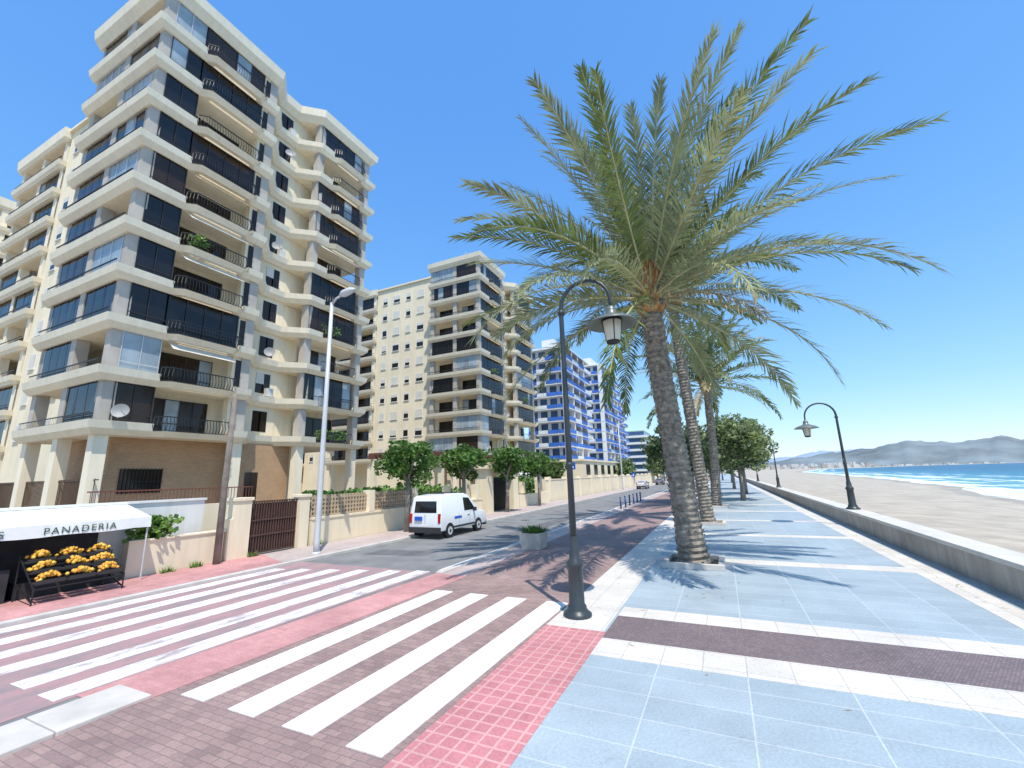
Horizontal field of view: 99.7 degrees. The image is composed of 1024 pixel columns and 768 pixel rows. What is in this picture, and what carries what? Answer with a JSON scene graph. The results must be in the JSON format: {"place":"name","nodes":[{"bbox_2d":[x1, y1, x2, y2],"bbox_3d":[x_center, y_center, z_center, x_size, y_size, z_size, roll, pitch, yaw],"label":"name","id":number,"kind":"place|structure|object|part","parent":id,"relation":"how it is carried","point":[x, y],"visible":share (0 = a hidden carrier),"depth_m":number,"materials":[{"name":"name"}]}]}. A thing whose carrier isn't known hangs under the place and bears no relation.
{"place":"outdoors","nodes":[
{"label":"outdoors","id":0,"kind":"place"},
{"bbox_2d":[0,554,282,621],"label":"pink paving","id":1,"kind":"structure","parent":0,"point":[9,610],"depth_m":12.46,"materials":[{"name":"tile"}]},
{"bbox_2d":[11,542,124,606],"bbox_3d":[-12.092,5.140,11.921,1.139,1.271,1.889,-7,-13,25],"label":"fruit display rack","id":2,"kind":"object","parent":1,"relation":"on","point":[85,563],"visible":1,"depth_m":11.77,"materials":[{"name":"black metal"}]},
{"bbox_2d":[212,394,237,564],"bbox_3d":[-10.884,3.530,16.430,0.267,6.401,0.257,-7,-13,25],"label":"wooden utility pole","id":3,"kind":"object","parent":1,"relation":"on","point":[220,521],"visible":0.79,"depth_m":16.27,"materials":[{"name":"brown wood"}]},
{"bbox_2d":[158,540,322,573],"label":"weeds","id":4,"kind":"object","parent":1,"relation":"on","point":[196,564],"visible":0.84,"depth_m":15.29,"materials":[{"name":"green plant"}]},
{"bbox_2d":[0,474,708,726],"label":"road","id":5,"kind":"structure","parent":0,"point":[453,550],"depth_m":19.77,"materials":[{"name":"grey asphalt"}]},
{"bbox_2d":[0,562,430,723],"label":"worn red crossing surface","id":6,"kind":"object","parent":5,"relation":"on","point":[16,702],"visible":0.56,"depth_m":9.13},
{"bbox_2d":[0,568,429,701],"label":"zebra crossing road","id":7,"kind":"structure","parent":6,"relation":"on","point":[90,682],"depth_m":9.27,"materials":[{"name":"white paint"}]},
{"bbox_2d":[409,492,485,537],"bbox_3d":[-3.391,7.054,23.696,2.330,2.244,4.705,-7,-13,25],"label":"white panel van","id":8,"kind":"object","parent":5,"relation":"on","point":[447,513],"visible":1,"depth_m":22.00,"materials":[{"name":"paint"}]},
{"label":"windows","id":9,"kind":"part","parent":8,"relation":"part of","materials":[{"name":"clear glass"}]},
{"bbox_2d":[366,513,588,555],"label":"asphalt patches","id":10,"kind":"object","parent":5,"relation":"on","point":[423,553],"visible":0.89,"depth_m":18.27,"materials":[{"name":"grey asphalt"}]},
{"bbox_2d":[464,520,528,545],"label":"manhole covers","id":11,"kind":"object","parent":5,"relation":"on","point":[478,544],"visible":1,"depth_m":19.27,"materials":[{"name":"metal"}]},
{"bbox_2d":[438,491,662,570],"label":"road edge line","id":12,"kind":"object","parent":5,"relation":"on","point":[517,542],"visible":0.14,"depth_m":18.24,"materials":[{"name":"white paint"}]},
{"bbox_2d":[636,481,648,488],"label":"parked car","id":13,"kind":"object","parent":5,"relation":"on","point":[641,484],"visible":0.98,"depth_m":79.82,"materials":[{"name":"paint"}]},
{"bbox_2d":[655,478,664,484],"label":"parked car","id":14,"kind":"object","parent":5,"relation":"on","point":[659,481],"visible":1,"depth_m":102.84,"materials":[{"name":"paint"}]},
{"bbox_2d":[0,476,709,767],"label":"cycle path paving","id":15,"kind":"structure","parent":0,"point":[175,728],"depth_m":5.94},
{"bbox_2d":[76,573,465,710],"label":"red kerb ramp","id":16,"kind":"structure","parent":15,"relation":"on","point":[160,680],"depth_m":8.01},
{"bbox_2d":[181,590,567,757],"bbox_3d":[-1.701,4.765,8.058,3.750,0.060,6.100,-7,-13,25],"label":"zebra crossing","id":17,"kind":"object","parent":15,"relation":"on","point":[388,733],"visible":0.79,"depth_m":6.72,"materials":[{"name":"white paint"}]},
{"bbox_2d":[517,524,549,549],"bbox_3d":[0.904,6.309,17.943,1.662,0.940,1.588,-7,-13,25],"label":"concrete planter","id":18,"kind":"object","parent":15,"relation":"on","point":[532,536],"visible":1,"depth_m":17.59,"materials":[{"name":"white concrete"}]},
{"bbox_2d":[639,425,707,476],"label":"tamarisk tree","id":19,"kind":"object","parent":15,"relation":"on","point":[652,448],"visible":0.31,"depth_m":42.86,"materials":[{"name":"green plant"}]},
{"bbox_2d":[4,471,726,600],"bbox_3d":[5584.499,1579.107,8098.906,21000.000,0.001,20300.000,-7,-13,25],"label":"ground","id":20,"kind":"structure","parent":0,"point":[332,512],"depth_m":19.55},
{"bbox_2d":[0,504,151,603],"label":"bakery kiosk","id":21,"kind":"object","parent":20,"relation":"on","point":[23,533],"visible":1,"depth_m":12.40,"materials":[{"name":"fabric"}]},
{"bbox_2d":[0,498,206,577],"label":"white garden wall","id":22,"kind":"structure","parent":20,"relation":"on","point":[191,510],"depth_m":15.39,"materials":[{"name":"paint"}]},
{"bbox_2d":[87,486,252,531],"bbox_3d":[-16.255,5.516,16.378,0.400,2.800,13.000,-7,-13,25],"label":"terrace railing","id":23,"kind":"object","parent":20,"relation":"on","point":[210,516],"visible":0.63,"depth_m":20.13,"materials":[{"name":"red metal"}]},
{"bbox_2d":[0,78,342,505],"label":"walls","id":24,"kind":"structure","parent":20,"relation":"on","point":[189,464],"depth_m":31.06,"materials":[{"name":"beige paint"}]},
{"bbox_2d":[11,81,293,500],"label":"windows","id":25,"kind":"structure","parent":24,"relation":"attached to","point":[259,419],"depth_m":32.23,"materials":[{"name":"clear glass"}]},
{"bbox_2d":[0,0,378,455],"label":"floor slabs and parapets","id":26,"kind":"structure","parent":24,"relation":"on","point":[115,195],"depth_m":29.31,"materials":[{"name":"beige concrete"}]},
{"bbox_2d":[0,4,361,443],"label":"glazing","id":27,"kind":"structure","parent":26,"relation":"on","point":[132,342],"depth_m":27.48,"materials":[{"name":"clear glass"}]},
{"bbox_2d":[0,1,362,443],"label":"window frames","id":28,"kind":"structure","parent":26,"relation":"on","point":[131,414],"depth_m":27.47,"materials":[{"name":"brown metal"}]},
{"bbox_2d":[0,21,365,494],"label":"railings","id":29,"kind":"object","parent":26,"relation":"on","point":[101,265],"visible":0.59,"depth_m":27.76,"materials":[{"name":"black metal"}]},
{"bbox_2d":[110,149,295,418],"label":"satellite dishes","id":30,"kind":"object","parent":26,"relation":"on","point":[119,410],"visible":1,"depth_m":26.97,"materials":[{"name":"white metal"}]},
{"bbox_2d":[186,233,346,440],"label":"balcony plants","id":31,"kind":"object","parent":26,"relation":"on","point":[197,239],"visible":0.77,"depth_m":34.01,"materials":[{"name":"green plant"}]},
{"bbox_2d":[263,128,295,396],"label":"air conditioners","id":32,"kind":"object","parent":24,"relation":"attached to","point":[268,392],"visible":0.76,"depth_m":34.26,"materials":[{"name":"white metal"}]},
{"bbox_2d":[119,530,225,579],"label":"garden wall","id":33,"kind":"structure","parent":20,"relation":"on","point":[180,551],"depth_m":14.77,"materials":[{"name":"beige paint"}]},
{"bbox_2d":[122,514,184,543],"bbox_3d":[-12.227,4.888,14.715,1.317,0.886,2.081,-7,-13,25],"label":"climbing plant","id":34,"kind":"object","parent":33,"relation":"on","point":[160,524],"visible":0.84,"depth_m":14.63,"materials":[{"name":"green plant"}]},
{"bbox_2d":[0,0,368,507],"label":"columns","id":35,"kind":"structure","parent":20,"relation":"on","point":[94,458],"depth_m":27.62,"materials":[{"name":"beige paint"}]},
{"bbox_2d":[0,478,98,507],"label":"iron fence","id":36,"kind":"object","parent":35,"relation":"attached to","point":[6,501],"visible":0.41,"depth_m":24.02,"materials":[{"name":"brown metal"}]},
{"bbox_2d":[221,494,311,560],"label":"driveway gate","id":37,"kind":"structure","parent":20,"relation":"on","point":[259,527],"depth_m":18.18,"materials":[{"name":"brown metal"}]},
{"bbox_2d":[0,482,666,627],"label":"kerb","id":38,"kind":"structure","parent":20,"relation":"on","point":[15,621],"depth_m":12.98,"materials":[{"name":"concrete"}]},
{"bbox_2d":[0,480,694,757],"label":"kerb","id":39,"kind":"structure","parent":20,"relation":"on","point":[23,733],"depth_m":5.61,"materials":[{"name":"concrete"}]},
{"bbox_2d":[302,481,461,514],"bbox_3d":[-7.625,7.332,28.175,2.511,1.948,14.237,-7,-13,25],"label":"garden hedge","id":40,"kind":"object","parent":20,"relation":"on","point":[427,488],"visible":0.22,"depth_m":26.51,"materials":[{"name":"green plant"}]},
{"bbox_2d":[300,276,522,493],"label":"walls","id":41,"kind":"structure","parent":20,"relation":"on","point":[310,470],"depth_m":69.77,"materials":[{"name":"beige paint"}]},
{"bbox_2d":[309,280,503,461],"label":"windows","id":42,"kind":"structure","parent":41,"relation":"attached to","point":[419,376],"depth_m":69.17,"materials":[{"name":"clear glass"}]},
{"bbox_2d":[302,251,538,467],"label":"floor slabs and parapets","id":43,"kind":"structure","parent":41,"relation":"on","point":[461,300],"depth_m":63.95,"materials":[{"name":"beige concrete"}]},
{"bbox_2d":[303,261,532,461],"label":"window frames","id":44,"kind":"structure","parent":43,"relation":"on","point":[459,368],"depth_m":63.30,"materials":[{"name":"brown metal"}]},
{"bbox_2d":[303,262,533,463],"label":"glazing","id":45,"kind":"structure","parent":43,"relation":"on","point":[488,401],"depth_m":63.45,"materials":[{"name":"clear glass"}]},
{"bbox_2d":[326,270,536,460],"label":"railings","id":46,"kind":"object","parent":43,"relation":"on","point":[533,387],"visible":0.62,"depth_m":63.33,"materials":[{"name":"black metal"}]},
{"bbox_2d":[486,310,509,449],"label":"satellite dishes","id":47,"kind":"object","parent":43,"relation":"on","point":[489,446],"visible":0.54,"depth_m":57.65,"materials":[{"name":"white metal"}]},
{"bbox_2d":[491,368,533,454],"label":"balcony plants","id":48,"kind":"object","parent":43,"relation":"on","point":[525,452],"visible":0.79,"depth_m":69.51,"materials":[{"name":"green plant"}]},
{"bbox_2d":[307,481,548,545],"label":"garden wall","id":49,"kind":"structure","parent":20,"relation":"on","point":[368,521],"depth_m":23.47,"materials":[{"name":"beige paint"}]},
{"bbox_2d":[309,489,411,516],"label":"lattice blocks","id":50,"kind":"structure","parent":49,"relation":"on","point":[395,498],"depth_m":22.71,"materials":[{"name":"concrete"}]},
{"bbox_2d":[325,261,536,492],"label":"columns","id":51,"kind":"structure","parent":20,"relation":"on","point":[455,385],"depth_m":64.26,"materials":[{"name":"grey concrete"}]},
{"bbox_2d":[368,451,502,498],"bbox_3d":[-5.418,9.568,42.214,5.200,5.100,19.700,-7,-13,25],"label":"garden pergola","id":52,"kind":"object","parent":20,"relation":"on","point":[373,475],"visible":0.1,"depth_m":36.37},
{"bbox_2d":[474,462,518,513],"bbox_3d":[-1.206,9.034,37.906,1.500,4.100,6.700,-7,-13,25],"label":"entrance gate porch","id":53,"kind":"object","parent":20,"relation":"on","point":[492,491],"visible":0.78,"depth_m":36.89,"materials":[{"name":"beige paint"}]},
{"bbox_2d":[495,474,536,494],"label":"garden hedge","id":54,"kind":"object","parent":20,"relation":"on","point":[529,485],"visible":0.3,"depth_m":46.23,"materials":[{"name":"green plant"}]},
{"bbox_2d":[540,457,566,478],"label":"street tree","id":55,"kind":"object","parent":20,"relation":"on","point":[556,470],"visible":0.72,"depth_m":61.03,"materials":[{"name":"green plant"}]},
{"bbox_2d":[542,473,661,501],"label":"long garden wall","id":56,"kind":"structure","parent":20,"relation":"on","point":[557,489],"depth_m":64.03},
{"bbox_2d":[613,457,637,475],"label":"street tree","id":57,"kind":"object","parent":20,"relation":"on","point":[628,469],"visible":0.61,"depth_m":95.44,"materials":[{"name":"green plant"}]},
{"bbox_2d":[642,459,664,477],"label":"street tree","id":58,"kind":"object","parent":20,"relation":"on","point":[655,468],"visible":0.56,"depth_m":121.28,"materials":[{"name":"green plant"}]},
{"bbox_2d":[735,462,1005,470],"bbox_3d":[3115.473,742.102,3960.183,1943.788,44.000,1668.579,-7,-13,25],"label":"distant town","id":59,"kind":"object","parent":20,"relation":"on","point":[823,465],"visible":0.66,"depth_m":3638.53},
{"bbox_2d":[734,475,1023,600],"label":"sea wall","id":60,"kind":"structure","parent":20,"relation":"on","point":[998,568],"depth_m":12.96,"materials":[{"name":"concrete"}]},
{"bbox_2d":[763,441,780,487],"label":"promenade street lamp","id":61,"kind":"object","parent":60,"relation":"on","point":[778,482],"visible":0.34,"depth_m":50.51,"materials":[{"name":"metal"}]},
{"bbox_2d":[794,403,860,509],"bbox_3d":[16.441,3.726,22.788,2.280,5.543,1.160,-7,-13,25],"label":"promenade street lamp","id":62,"kind":"object","parent":60,"relation":"on","point":[806,427],"visible":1,"depth_m":22.46,"materials":[{"name":"metal"}]},
{"bbox_2d":[262,481,667,561],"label":"pavement","id":63,"kind":"structure","parent":0,"point":[304,552],"depth_m":21.22,"materials":[{"name":"grey concrete"}]},
{"bbox_2d":[311,287,355,553],"bbox_3d":[-7.566,1.297,18.430,1.555,11.417,0.400,-7,-13,25],"label":"tall road lamp","id":64,"kind":"object","parent":63,"relation":"on","point":[348,291],"visible":0.95,"depth_m":18.43,"materials":[{"name":"metal"}]},
{"bbox_2d":[374,438,440,531],"bbox_3d":[-5.944,5.686,24.598,4.095,5.345,3.693,-7,-13,25],"label":"ficus tree","id":65,"kind":"object","parent":63,"relation":"on","point":[400,467],"visible":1,"depth_m":24.22,"materials":[{"name":"green plant"}]},
{"bbox_2d":[437,443,487,493],"bbox_3d":[-3.385,6.702,29.847,3.294,5.416,3.356,-7,-13,25],"label":"ficus tree","id":66,"kind":"object","parent":63,"relation":"on","point":[465,460],"visible":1,"depth_m":29.78,"materials":[{"name":"green plant"}]},
{"bbox_2d":[484,445,526,511],"bbox_3d":[-0.342,7.822,35.907,3.515,5.595,3.566,-7,-13,25],"label":"ficus tree","id":67,"kind":"object","parent":63,"relation":"on","point":[511,458],"visible":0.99,"depth_m":35.71,"materials":[{"name":"green plant"}]},
{"bbox_2d":[519,451,552,505],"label":"ficus tree","id":68,"kind":"object","parent":63,"relation":"on","point":[538,463],"visible":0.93,"depth_m":41.88,"materials":[{"name":"green plant"}]},
{"bbox_2d":[618,423,625,490],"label":"tall road lamp","id":69,"kind":"object","parent":63,"relation":"on","point":[620,457],"visible":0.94,"depth_m":73.11,"materials":[{"name":"metal"}]},
{"bbox_2d":[0,0,1023,475],"label":"sky","id":70,"kind":"structure","parent":0,"point":[435,89],"materials":[{"name":"blue"}]},
{"bbox_2d":[528,339,593,489],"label":"apartment building","id":71,"kind":"structure","parent":0,"point":[582,451],"depth_m":97.30,"materials":[{"name":"white paint"}]},
{"bbox_2d":[532,350,589,456],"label":"windows","id":72,"kind":"structure","parent":71,"relation":"attached to","point":[555,439],"depth_m":95.57,"materials":[{"name":"black glass"}]},
{"bbox_2d":[529,354,594,472],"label":"balcony panels","id":73,"kind":"object","parent":71,"relation":"on","point":[562,417],"visible":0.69,"depth_m":95.51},
{"bbox_2d":[444,475,708,575],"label":"edge paving","id":74,"kind":"structure","parent":0,"point":[480,564],"depth_m":17.14,"materials":[{"name":"grey concrete"}]},
{"bbox_2d":[556,459,626,478],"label":"podium building","id":75,"kind":"structure","parent":0,"point":[587,467],"depth_m":78.08,"materials":[{"name":"beige paint"}]},
{"bbox_2d":[583,358,624,460],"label":"slabs and walls","id":76,"kind":"structure","parent":75,"relation":"on","point":[604,426],"depth_m":123.58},
{"bbox_2d":[585,367,603,458],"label":"windows","id":77,"kind":"structure","parent":76,"relation":"attached to","point":[598,416],"depth_m":122.50,"materials":[{"name":"black glass"}]},
{"bbox_2d":[587,371,625,461],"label":"balcony panels","id":78,"kind":"object","parent":76,"relation":"on","point":[606,420],"visible":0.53,"depth_m":123.28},
{"bbox_2d":[619,402,629,459],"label":"slabs and walls","id":79,"kind":"structure","parent":0,"point":[623,433],"depth_m":157.16,"materials":[{"name":"paint"}]},
{"bbox_2d":[618,405,630,457],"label":"balcony panels","id":80,"kind":"object","parent":79,"relation":"on","point":[626,432],"visible":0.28,"depth_m":155.64,"materials":[{"name":"blue glass"}]},
{"bbox_2d":[546,481,710,631],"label":"pale border paving","id":81,"kind":"structure","parent":0,"point":[606,595],"depth_m":11.73,"materials":[{"name":"white stone"}]},
{"bbox_2d":[558,279,637,619],"bbox_3d":[1.944,1.128,9.560,2.080,7.493,1.160,-7,-13,25],"label":"promenade street lamp","id":82,"kind":"object","parent":81,"relation":"on","point":[611,323],"visible":1,"depth_m":9.68,"materials":[{"name":"metal"}]},
{"bbox_2d":[626,430,651,474],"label":"distant apartment building","id":83,"kind":"structure","parent":0,"point":[638,456],"depth_m":183.04,"materials":[{"name":"white paint"}]},
{"bbox_2d":[627,431,651,474],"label":"windows","id":84,"kind":"structure","parent":83,"relation":"in","point":[640,432],"depth_m":183.39,"materials":[{"name":"blue glass"}]},
{"bbox_2d":[510,474,1023,767],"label":"promenade paving","id":85,"kind":"structure","parent":0,"point":[607,712],"depth_m":5.77,"materials":[{"name":"blue tile"}]},
{"bbox_2d":[383,625,605,767],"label":"tactile paving","id":86,"kind":"structure","parent":85,"relation":"on","point":[495,718],"depth_m":5.52,"materials":[{"name":"red tile"}]},
{"bbox_2d":[661,553,725,570],"bbox_3d":[5.845,5.691,13.868,1.800,0.160,1.800,-7,-13,25],"label":"tree pit kerb","id":87,"kind":"object","parent":85,"relation":"on","point":[717,564],"visible":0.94,"depth_m":13.24,"materials":[{"name":"concrete"}]},
{"bbox_2d":[448,3,952,563],"bbox_3d":[5.482,-2.365,15.867,15.254,16.829,15.079,-4,-12,9],"label":"palm tree","id":88,"kind":"object","parent":87,"relation":"in","point":[646,263],"visible":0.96,"depth_m":14.19,"materials":[{"name":"green plant"}]},
{"bbox_2d":[682,420,732,495],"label":"tamarisk tree","id":89,"kind":"object","parent":85,"relation":"on","point":[707,466],"visible":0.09,"depth_m":50.24,"materials":[{"name":"green plant"}]},
{"bbox_2d":[701,520,725,525],"bbox_3d":[10.988,7.753,24.174,1.800,0.160,1.800,-7,-13,25],"label":"tree pit kerb","id":90,"kind":"object","parent":85,"relation":"on","point":[721,523],"visible":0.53,"depth_m":23.35,"materials":[{"name":"concrete"}]},
{"bbox_2d":[582,195,770,522],"bbox_3d":[9.927,-1.473,26.053,12.509,19.082,10.791,-7,-13,25],"label":"palm tree","id":91,"kind":"object","parent":90,"relation":"in","point":[702,489],"visible":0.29,"depth_m":25.26,"materials":[{"name":"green plant"}]},
{"bbox_2d":[630,311,797,505],"bbox_3d":[16.395,1.988,36.950,13.521,16.560,14.535,-7,-13,25],"label":"palm tree","id":92,"kind":"object","parent":85,"relation":"on","point":[709,401],"visible":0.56,"depth_m":36.10,"materials":[{"name":"green plant"}]},
{"bbox_2d":[712,504,728,507],"bbox_3d":[16.627,9.938,35.117,1.800,0.160,1.800,-7,-13,25],"label":"tree pit kerb","id":93,"kind":"object","parent":85,"relation":"on","point":[725,506],"visible":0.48,"depth_m":34.29,"materials":[{"name":"concrete"}]},
{"bbox_2d":[720,426,735,488],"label":"tamarisk tree","id":94,"kind":"object","parent":85,"relation":"on","point":[733,482],"depth_m":67.96,"materials":[{"name":"plant"}]},
{"bbox_2d":[701,417,778,500],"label":"tamarisk tree","id":95,"kind":"object","parent":85,"relation":"on","point":[752,444],"visible":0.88,"depth_m":42.11,"materials":[{"name":"green plant"}]},
{"bbox_2d":[714,413,775,493],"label":"tamarisk tree","id":96,"kind":"object","parent":85,"relation":"on","point":[763,433],"visible":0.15,"depth_m":53.67,"materials":[{"name":"green plant"}]},
{"bbox_2d":[513,508,1023,709],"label":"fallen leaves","id":97,"kind":"object","parent":85,"relation":"on","point":[782,600],"visible":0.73,"depth_m":10.04,"materials":[{"name":"brown plant"}]},
{"bbox_2d":[591,474,1023,718],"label":"white paving bands","id":98,"kind":"object","parent":85,"relation":"on","point":[1010,703],"visible":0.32,"depth_m":7.04,"materials":[{"name":"white stone"}]},
{"bbox_2d":[602,615,1023,691],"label":"brown paving band","id":99,"kind":"object","parent":85,"relation":"on","point":[990,671],"visible":0.78,"depth_m":6.91,"materials":[{"name":"tile"}]},
{"bbox_2d":[767,448,863,462],"bbox_3d":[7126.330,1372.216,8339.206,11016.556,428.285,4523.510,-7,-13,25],"label":"distant hills","id":100,"kind":"structure","parent":0,"point":[802,455],"depth_m":9851.04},
{"bbox_2d":[707,435,1023,470],"bbox_3d":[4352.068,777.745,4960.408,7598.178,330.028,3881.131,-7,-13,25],"label":"hills","id":101,"kind":"structure","parent":0,"point":[1002,448],"depth_m":4702.79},
{"bbox_2d":[724,462,1023,553],"bbox_3d":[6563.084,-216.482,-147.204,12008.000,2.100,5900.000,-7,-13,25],"label":"beach sand","id":102,"kind":"structure","parent":0,"point":[987,519],"depth_m":40.44,"materials":[{"name":"beige sand"}]},
{"bbox_2d":[804,463,1023,499],"bbox_3d":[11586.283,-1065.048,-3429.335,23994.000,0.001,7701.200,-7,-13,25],"label":"sea","id":103,"kind":"structure","parent":0,"point":[1004,480],"depth_m":165.05,"materials":[{"name":"liquid"}]}
]}

